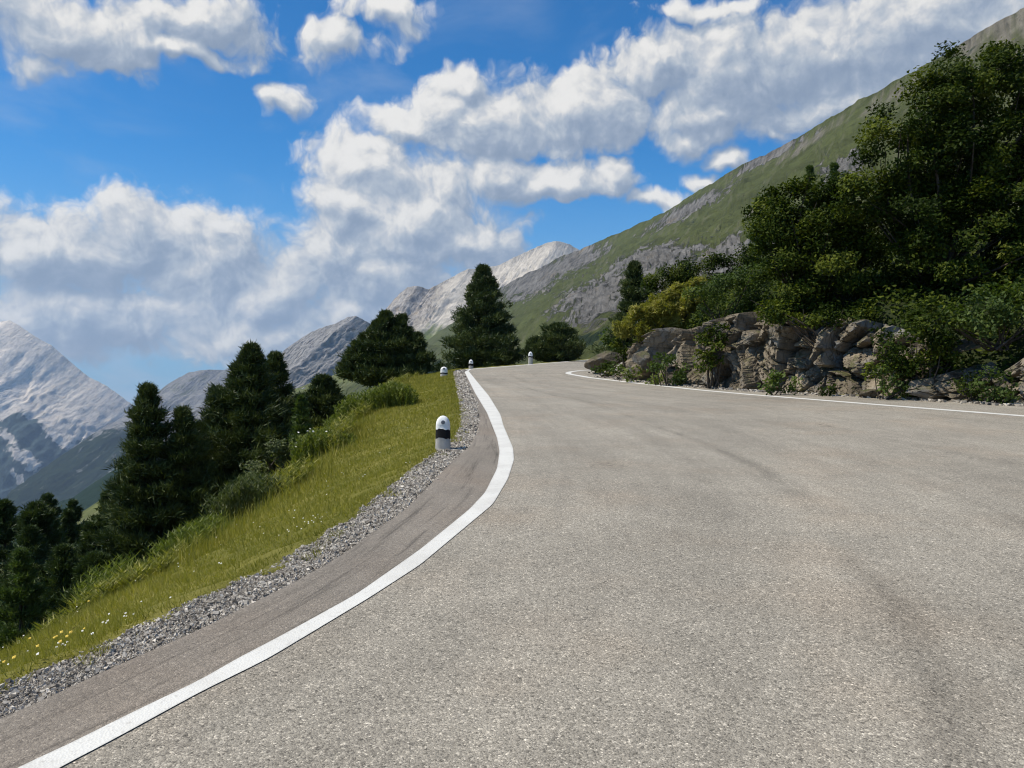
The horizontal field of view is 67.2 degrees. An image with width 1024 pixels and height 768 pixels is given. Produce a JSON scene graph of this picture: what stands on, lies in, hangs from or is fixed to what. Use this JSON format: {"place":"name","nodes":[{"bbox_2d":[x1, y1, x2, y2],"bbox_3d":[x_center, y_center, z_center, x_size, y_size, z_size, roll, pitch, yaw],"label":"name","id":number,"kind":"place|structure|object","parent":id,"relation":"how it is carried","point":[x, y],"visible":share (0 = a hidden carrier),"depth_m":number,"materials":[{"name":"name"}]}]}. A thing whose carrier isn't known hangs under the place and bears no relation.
{"place":"outdoors","nodes":[
{"label":"outdoors","id":0,"kind":"place"},
{"bbox_2d":[0,501,99,575],"bbox_3d":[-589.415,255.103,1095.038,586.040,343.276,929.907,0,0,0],"label":"hill","id":1,"kind":"structure","parent":0,"point":[91,510],"depth_m":1165.97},
{"bbox_2d":[0,320,132,513],"bbox_3d":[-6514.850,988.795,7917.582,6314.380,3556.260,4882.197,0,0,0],"label":"mountain","id":2,"kind":"structure","parent":0,"point":[55,404],"depth_m":8242.61,"materials":[{"name":"grey stone"}]},
{"bbox_2d":[0,457,159,563],"bbox_3d":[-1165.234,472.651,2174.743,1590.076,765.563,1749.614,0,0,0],"label":"hill","id":3,"kind":"structure","parent":0,"point":[88,496],"depth_m":2239.61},
{"bbox_2d":[2,369,229,511],"bbox_3d":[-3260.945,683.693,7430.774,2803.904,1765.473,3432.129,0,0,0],"label":"mountain","id":4,"kind":"structure","parent":0,"point":[73,471],"depth_m":6690.69,"materials":[{"name":"grey stone"}]},
{"bbox_2d":[0,368,470,693],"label":"grass bank","id":5,"kind":"structure","parent":0,"point":[159,613],"depth_m":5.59,"materials":[{"name":"plant"}]},
{"bbox_2d":[58,549,154,611],"bbox_3d":[-3.607,1.919,6.999,0.710,0.754,0.945,0,0,0],"label":"herb clump","id":6,"kind":"object","parent":5,"relation":"on","point":[97,574],"visible":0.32,"depth_m":6.87,"materials":[{"name":"green plant"}]},
{"bbox_2d":[2,468,369,662],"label":"yellow wildflowers","id":7,"kind":"object","parent":5,"relation":"on","point":[54,637],"visible":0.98,"depth_m":3.53,"materials":[{"name":"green plant"}]},
{"bbox_2d":[143,510,238,561],"bbox_3d":[-3.453,1.791,8.401,0.946,0.754,0.982,0,0,0],"label":"herb clump","id":8,"kind":"object","parent":5,"relation":"on","point":[197,528],"visible":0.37,"depth_m":8.19,"materials":[{"name":"green plant"}]},
{"bbox_2d":[0,418,426,664],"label":"white wildflowers","id":9,"kind":"object","parent":5,"relation":"on","point":[141,601],"visible":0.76,"depth_m":3.80,"materials":[{"name":"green plant"}]},
{"bbox_2d":[10,371,418,643],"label":"weeds","id":10,"kind":"object","parent":5,"relation":"on","point":[139,572],"visible":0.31,"depth_m":7.42,"materials":[{"name":"green plant"}]},
{"bbox_2d":[199,470,282,522],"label":"herb clump","id":11,"kind":"object","parent":5,"relation":"on","point":[243,489],"visible":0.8,"depth_m":10.22,"materials":[{"name":"green plant"}]},
{"bbox_2d":[288,394,313,450],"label":"pine sapling","id":12,"kind":"object","parent":5,"relation":"on","point":[300,409],"visible":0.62,"depth_m":23.91,"materials":[{"name":"green plant"}]},
{"bbox_2d":[289,427,356,471],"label":"herb clump","id":13,"kind":"object","parent":5,"relation":"on","point":[310,444],"visible":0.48,"depth_m":13.69,"materials":[{"name":"green plant"}]},
{"bbox_2d":[318,380,428,430],"bbox_3d":[-3.410,0.833,19.059,2.672,1.879,1.226,0,0,0],"label":"herb clump","id":14,"kind":"object","parent":5,"relation":"on","point":[393,394],"visible":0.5,"depth_m":18.71,"materials":[{"name":"green plant"}]},
{"bbox_2d":[440,367,447,375],"bbox_3d":[-2.914,-0.443,33.000,0.331,0.594,0.298,0,0,-5],"label":"guard stone","id":15,"kind":"object","parent":5,"relation":"on","point":[443,371],"visible":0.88,"depth_m":32.87,"materials":[{"name":"stone"}]},
{"bbox_2d":[0,370,498,767],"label":"road shoulder","id":16,"kind":"object","parent":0,"point":[456,490],"visible":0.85,"depth_m":3.28},
{"bbox_2d":[167,316,370,437],"bbox_3d":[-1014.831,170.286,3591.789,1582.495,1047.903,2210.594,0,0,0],"label":"mountain","id":17,"kind":"structure","parent":0,"point":[309,355],"depth_m":3734.55,"materials":[{"name":"grey stone"}]},
{"bbox_2d":[288,345,440,397],"bbox_3d":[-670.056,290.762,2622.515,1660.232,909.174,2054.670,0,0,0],"label":"hill","id":18,"kind":"structure","parent":0,"point":[348,387],"depth_m":2702.23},
{"bbox_2d":[387,241,579,340],"bbox_3d":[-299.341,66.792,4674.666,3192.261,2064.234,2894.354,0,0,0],"label":"mountain","id":19,"kind":"structure","parent":0,"point":[428,311],"depth_m":4680.85,"materials":[{"name":"grey stone"}]},
{"bbox_2d":[0,0,1023,405],"label":"sky","id":20,"kind":"structure","parent":0,"point":[184,183],"materials":[{"name":"blue"}]},
{"bbox_2d":[60,360,1023,767],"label":"road","id":21,"kind":"structure","parent":0,"point":[624,574],"depth_m":3.46,"materials":[{"name":"grey asphalt"}]},
{"bbox_2d":[18,369,513,767],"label":"road marking","id":22,"kind":"structure","parent":21,"relation":"on","point":[72,751],"depth_m":3.25,"materials":[{"name":"paint"}]},
{"bbox_2d":[466,360,580,369],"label":"road marking","id":23,"kind":"object","parent":21,"relation":"on","point":[518,365],"visible":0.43,"depth_m":49.80,"materials":[{"name":"paint"}]},
{"bbox_2d":[566,370,1023,415],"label":"road marking","id":24,"kind":"object","parent":21,"relation":"on","point":[570,372],"visible":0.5,"depth_m":17.55,"materials":[{"name":"paint"}]},
{"bbox_2d":[588,372,1023,406],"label":"stone litter","id":25,"kind":"object","parent":21,"relation":"on","point":[959,401],"visible":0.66,"depth_m":18.85,"materials":[{"name":"grey stone"}]},
{"bbox_2d":[584,351,622,372],"bbox_3d":[4.152,-1.021,33.999,1.882,0.838,1.242,-20,4,-11],"label":"boulder","id":26,"kind":"object","parent":25,"relation":"on","point":[597,359],"visible":0.5,"depth_m":33.55,"materials":[{"name":"grey stone"}]},
{"bbox_2d":[859,389,880,397],"bbox_3d":[8.452,0.218,18.181,0.481,0.205,0.316,0,0,16],"label":"boulder","id":27,"kind":"object","parent":25,"relation":"on","point":[871,393],"visible":0.93,"depth_m":18.09,"materials":[{"name":"grey stone"}]},
{"bbox_2d":[143,216,1023,564],"bbox_3d":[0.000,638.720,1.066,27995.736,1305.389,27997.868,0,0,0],"label":"ground","id":28,"kind":"structure","parent":0,"point":[999,360],"depth_m":19.88,"materials":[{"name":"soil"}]},
{"bbox_2d":[0,498,19,623],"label":"stone pine","id":29,"kind":"object","parent":28,"relation":"on","point":[8,512],"visible":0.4,"depth_m":36.81,"materials":[{"name":"green plant"}]},
{"bbox_2d":[0,523,52,646],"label":"stone pine","id":30,"kind":"object","parent":28,"relation":"on","point":[30,537],"visible":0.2,"depth_m":26.98,"materials":[{"name":"green plant"}]},
{"bbox_2d":[0,547,55,649],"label":"pine sapling","id":31,"kind":"object","parent":28,"relation":"on","point":[22,609],"visible":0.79,"depth_m":19.88,"materials":[{"name":"green plant"}]},
{"bbox_2d":[0,499,70,623],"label":"stone pine","id":32,"kind":"object","parent":28,"relation":"on","point":[40,513],"visible":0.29,"depth_m":32.61,"materials":[{"name":"green plant"}]},
{"bbox_2d":[40,491,63,545],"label":"stone pine","id":33,"kind":"object","parent":28,"relation":"on","point":[48,496],"visible":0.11,"depth_m":57.90,"materials":[{"name":"green plant"}]},
{"bbox_2d":[32,542,80,617],"bbox_3d":[-14.529,6.880,25.043,2.377,3.556,2.283,0,0,-28],"label":"stone pine","id":34,"kind":"object","parent":28,"relation":"on","point":[59,566],"visible":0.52,"depth_m":24.70,"materials":[{"name":"green plant"}]},
{"bbox_2d":[56,507,81,545],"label":"stone pine","id":35,"kind":"object","parent":28,"relation":"on","point":[67,520],"visible":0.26,"depth_m":42.02,"materials":[{"name":"green plant"}]},
{"bbox_2d":[60,498,87,543],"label":"stone pine","id":36,"kind":"object","parent":28,"relation":"on","point":[72,504],"visible":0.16,"depth_m":51.66,"materials":[{"name":"green plant"}]},
{"bbox_2d":[49,548,115,616],"bbox_3d":[-11.286,5.646,21.026,2.298,2.472,2.431,0,0,0],"label":"stone pine","id":37,"kind":"object","parent":28,"relation":"on","point":[96,557],"visible":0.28,"depth_m":20.62,"materials":[{"name":"green plant"}]},
{"bbox_2d":[55,519,130,577],"bbox_3d":[-15.887,7.148,28.964,3.480,4.145,3.720,0,0,0],"label":"stone pine","id":38,"kind":"object","parent":28,"relation":"on","point":[89,527],"visible":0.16,"depth_m":28.79,"materials":[{"name":"green plant"}]},
{"bbox_2d":[79,490,111,541],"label":"stone pine","id":39,"kind":"object","parent":28,"relation":"on","point":[100,516],"visible":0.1,"depth_m":39.52,"materials":[{"name":"green plant"}]},
{"bbox_2d":[106,520,143,566],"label":"stone pine","id":40,"kind":"object","parent":28,"relation":"on","point":[138,558],"depth_m":33.76,"materials":[{"name":"green plant"}]},
{"bbox_2d":[87,381,222,562],"bbox_3d":[-12.374,3.257,26.972,4.971,6.846,4.206,0,0,0],"label":"stone pine","id":41,"kind":"object","parent":28,"relation":"on","point":[146,487],"visible":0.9,"depth_m":26.43,"materials":[{"name":"green plant"}]},
{"bbox_2d":[187,339,297,498],"bbox_3d":[-10.197,1.562,29.118,5.082,6.587,5.213,0,0,0],"label":"stone pine","id":42,"kind":"object","parent":28,"relation":"on","point":[236,418],"visible":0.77,"depth_m":28.45,"materials":[{"name":"green plant"}]},
{"bbox_2d":[239,436,296,481],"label":"shrub","id":43,"kind":"object","parent":28,"relation":"on","point":[279,448],"visible":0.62,"depth_m":15.39,"materials":[{"name":"green plant"}]},
{"bbox_2d":[242,350,316,472],"bbox_3d":[-9.693,1.376,31.344,4.670,5.669,4.801,0,0,0],"label":"stone pine","id":44,"kind":"object","parent":28,"relation":"on","point":[278,362],"visible":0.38,"depth_m":30.73,"materials":[{"name":"green plant"}]},
{"bbox_2d":[294,371,348,429],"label":"stone pine","id":45,"kind":"object","parent":28,"relation":"on","point":[324,393],"visible":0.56,"depth_m":33.42,"materials":[{"name":"green plant"}]},
{"bbox_2d":[331,309,438,387],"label":"stone pine","id":46,"kind":"object","parent":28,"relation":"on","point":[386,345],"visible":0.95,"depth_m":41.31,"materials":[{"name":"green plant"}]},
{"bbox_2d":[435,416,450,449],"bbox_3d":[-0.824,0.635,9.199,0.188,0.513,0.171,0,0,-5],"label":"guard stone","id":47,"kind":"object","parent":28,"relation":"on","point":[442,438],"visible":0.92,"depth_m":9.13,"materials":[{"name":"stone"}]},
{"bbox_2d":[469,360,472,368],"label":"guard stone","id":48,"kind":"object","parent":28,"relation":"on","point":[470,364],"visible":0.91,"depth_m":42.89,"materials":[{"name":"stone"}]},
{"bbox_2d":[431,263,526,371],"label":"stone pine","id":49,"kind":"object","parent":28,"relation":"on","point":[481,339],"visible":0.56,"depth_m":68.71,"materials":[{"name":"green plant"}]},
{"bbox_2d":[528,352,532,363],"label":"guard stone","id":50,"kind":"object","parent":28,"relation":"on","point":[530,357],"visible":0.96,"depth_m":55.36,"materials":[{"name":"stone"}]},
{"bbox_2d":[518,321,587,362],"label":"stone pine","id":51,"kind":"object","parent":28,"relation":"on","point":[559,341],"visible":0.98,"depth_m":64.82,"materials":[{"name":"green plant"}]},
{"bbox_2d":[590,353,620,376],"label":"shrub","id":52,"kind":"object","parent":28,"relation":"on","point":[604,367],"visible":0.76,"depth_m":30.35,"materials":[{"name":"green plant"}]},
{"bbox_2d":[599,326,618,351],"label":"shrub","id":53,"kind":"object","parent":28,"relation":"on","point":[606,340],"visible":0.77,"depth_m":35.05,"materials":[{"name":"green plant"}]},
{"bbox_2d":[607,364,626,379],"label":"shrub","id":54,"kind":"object","parent":28,"relation":"on","point":[617,369],"visible":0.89,"depth_m":28.13,"materials":[{"name":"green plant"}]},
{"bbox_2d":[586,260,655,353],"bbox_3d":[5.766,-3.274,36.705,4.021,5.526,3.518,0,0,36],"label":"spruce","id":55,"kind":"object","parent":28,"relation":"on","point":[630,292],"visible":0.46,"depth_m":36.67,"materials":[{"name":"green plant"}]},
{"bbox_2d":[620,365,644,381],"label":"shrub","id":56,"kind":"object","parent":28,"relation":"on","point":[629,374],"visible":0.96,"depth_m":26.10,"materials":[{"name":"green plant"}]},
{"bbox_2d":[645,372,664,384],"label":"shrub","id":57,"kind":"object","parent":28,"relation":"on","point":[656,379],"visible":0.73,"depth_m":24.57,"materials":[{"name":"green plant"}]},
{"bbox_2d":[611,274,708,343],"bbox_3d":[5.350,-2.576,27.442,3.700,2.686,1.367,0,0,0],"label":"shrub","id":58,"kind":"object","parent":28,"relation":"on","point":[664,310],"visible":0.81,"depth_m":27.25,"materials":[{"name":"leaves"},{"name":"bark"}]},
{"bbox_2d":[646,352,691,385],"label":"shrub","id":59,"kind":"object","parent":28,"relation":"on","point":[679,378],"visible":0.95,"depth_m":23.73,"materials":[{"name":"green plant"}]},
{"bbox_2d":[639,242,763,315],"bbox_3d":[8.089,-4.377,32.986,5.292,3.208,1.852,0,0,0],"label":"shrub","id":60,"kind":"object","parent":28,"relation":"on","point":[684,272],"visible":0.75,"depth_m":32.68,"materials":[{"name":"green plant"}]},
{"bbox_2d":[691,321,731,388],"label":"shrub","id":61,"kind":"object","parent":28,"relation":"on","point":[719,343],"visible":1,"depth_m":22.15,"materials":[{"name":"green plant"}]},
{"bbox_2d":[742,193,775,265],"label":"spruce","id":62,"kind":"object","parent":28,"relation":"on","point":[751,237],"visible":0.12,"depth_m":33.85,"materials":[{"name":"green plant"}]},
{"bbox_2d":[612,312,943,397],"bbox_3d":[6.764,-0.850,24.617,3.623,2.542,14.875,0,0,-20],"label":"rock outcrop","id":63,"kind":"object","parent":28,"relation":"on","point":[754,351],"visible":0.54,"depth_m":20.96,"materials":[{"name":"grey stone"}]},
{"bbox_2d":[609,334,632,367],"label":"shrub","id":64,"kind":"object","parent":63,"relation":"on","point":[616,344],"visible":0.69,"depth_m":29.93,"materials":[{"name":"green plant"}]},
{"bbox_2d":[631,351,650,366],"bbox_3d":[4.360,-0.853,25.960,0.640,0.561,0.461,0,0,0],"label":"boulder","id":65,"kind":"object","parent":63,"relation":"on","point":[642,358],"visible":0.98,"depth_m":25.90,"materials":[{"name":"grey stone"}]},
{"bbox_2d":[681,262,778,318],"bbox_3d":[6.963,-2.846,24.476,3.142,2.059,1.620,0,0,0],"label":"shrub","id":66,"kind":"object","parent":63,"relation":"on","point":[747,302],"visible":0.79,"depth_m":24.36,"materials":[{"name":"green plant"}]},
{"bbox_2d":[751,298,890,350],"bbox_3d":[8.554,-1.544,20.239,4.564,1.455,1.174,0,0,0],"label":"shrub","id":67,"kind":"object","parent":63,"relation":"on","point":[773,312],"visible":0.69,"depth_m":20.10,"materials":[{"name":"green plant"}]},
{"bbox_2d":[873,346,892,357],"bbox_3d":[9.004,-0.779,18.593,0.475,0.280,0.370,0,0,34],"label":"boulder","id":68,"kind":"object","parent":63,"relation":"on","point":[876,350],"visible":0.34,"depth_m":18.52,"materials":[{"name":"grey stone"}]},
{"bbox_2d":[946,339,982,353],"bbox_3d":[10.283,-0.847,17.568,0.807,0.140,0.767,-27,18,-26],"label":"rock slab","id":69,"kind":"object","parent":63,"relation":"attached to","point":[966,345],"visible":0.62,"depth_m":17.41,"materials":[{"name":"grey stone"}]},
{"bbox_2d":[757,369,802,394],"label":"shrub","id":70,"kind":"object","parent":28,"relation":"on","point":[777,380],"visible":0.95,"depth_m":19.19,"materials":[{"name":"green plant"}]},
{"bbox_2d":[800,164,829,253],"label":"spruce","id":71,"kind":"object","parent":28,"relation":"on","point":[809,169],"visible":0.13,"depth_m":32.82,"materials":[{"name":"green plant"}]},
{"bbox_2d":[818,380,836,395],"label":"shrub","id":72,"kind":"object","parent":28,"relation":"on","point":[827,392],"visible":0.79,"depth_m":18.83,"materials":[{"name":"green plant"}]},
{"bbox_2d":[632,202,1023,385],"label":"undergrowth","id":73,"kind":"object","parent":28,"relation":"on","point":[910,288],"visible":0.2,"depth_m":20.49,"materials":[{"name":"green plant"}]},
{"bbox_2d":[741,169,918,319],"bbox_3d":[8.895,-3.664,21.795,4.963,4.541,3.076,0,0,0],"label":"alder","id":74,"kind":"object","parent":28,"relation":"on","point":[794,233],"visible":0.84,"depth_m":21.17,"materials":[{"name":"green plant"}]},
{"bbox_2d":[825,161,841,249],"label":"spruce","id":75,"kind":"object","parent":28,"relation":"on","point":[834,167],"visible":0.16,"depth_m":33.86,"materials":[{"name":"green plant"}]},
{"bbox_2d":[868,364,916,399],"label":"shrub","id":76,"kind":"object","parent":28,"relation":"on","point":[882,385],"visible":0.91,"depth_m":17.47,"materials":[{"name":"green plant"}]},
{"bbox_2d":[860,295,984,397],"bbox_3d":[9.368,-0.787,17.631,2.611,2.519,1.570,0,0,0],"label":"shrub","id":77,"kind":"object","parent":28,"relation":"on","point":[937,344],"visible":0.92,"depth_m":17.44,"materials":[{"name":"green plant"}]},
{"bbox_2d":[828,37,1023,289],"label":"alder","id":78,"kind":"object","parent":28,"relation":"on","point":[940,199],"visible":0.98,"depth_m":20.18,"materials":[{"name":"green plant"}]},
{"bbox_2d":[905,362,1010,401],"bbox_3d":[10.380,-0.029,17.235,2.894,0.960,1.443,0,0,-27],"label":"rock outcrop","id":79,"kind":"object","parent":28,"relation":"on","point":[938,387],"visible":0.53,"depth_m":17.19,"materials":[{"name":"grey stone"}]},
{"bbox_2d":[947,370,989,401],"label":"shrub","id":80,"kind":"object","parent":28,"relation":"on","point":[972,393],"visible":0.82,"depth_m":16.57,"materials":[{"name":"green plant"}]},
{"bbox_2d":[931,279,1023,351],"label":"shrub","id":81,"kind":"object","parent":28,"relation":"on","point":[1008,307],"visible":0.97,"depth_m":17.14,"materials":[{"name":"green plant"}]},
{"bbox_2d":[966,364,1023,403],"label":"shrub","id":82,"kind":"object","parent":28,"relation":"on","point":[997,394],"visible":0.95,"depth_m":15.98,"materials":[{"name":"green plant"}]},
{"bbox_2d":[1001,358,1023,404],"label":"rock outcrop","id":83,"kind":"object","parent":28,"relation":"on","point":[1017,369],"visible":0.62,"depth_m":16.26,"materials":[{"name":"grey stone"}]},
{"bbox_2d":[426,8,1023,372],"bbox_3d":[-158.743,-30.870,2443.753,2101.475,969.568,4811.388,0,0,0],"label":"mountain","id":84,"kind":"structure","parent":0,"point":[578,291],"depth_m":1341.78,"materials":[{"name":"green plant"}]},
{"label":"gravel verge","id":85,"kind":"structure","parent":0,"visible":0},
{"bbox_2d":[0,369,479,718],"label":"gravel","id":86,"kind":"structure","parent":85,"relation":"on","point":[127,645],"depth_m":3.83,"materials":[{"name":"grey gravel"}]}
]}

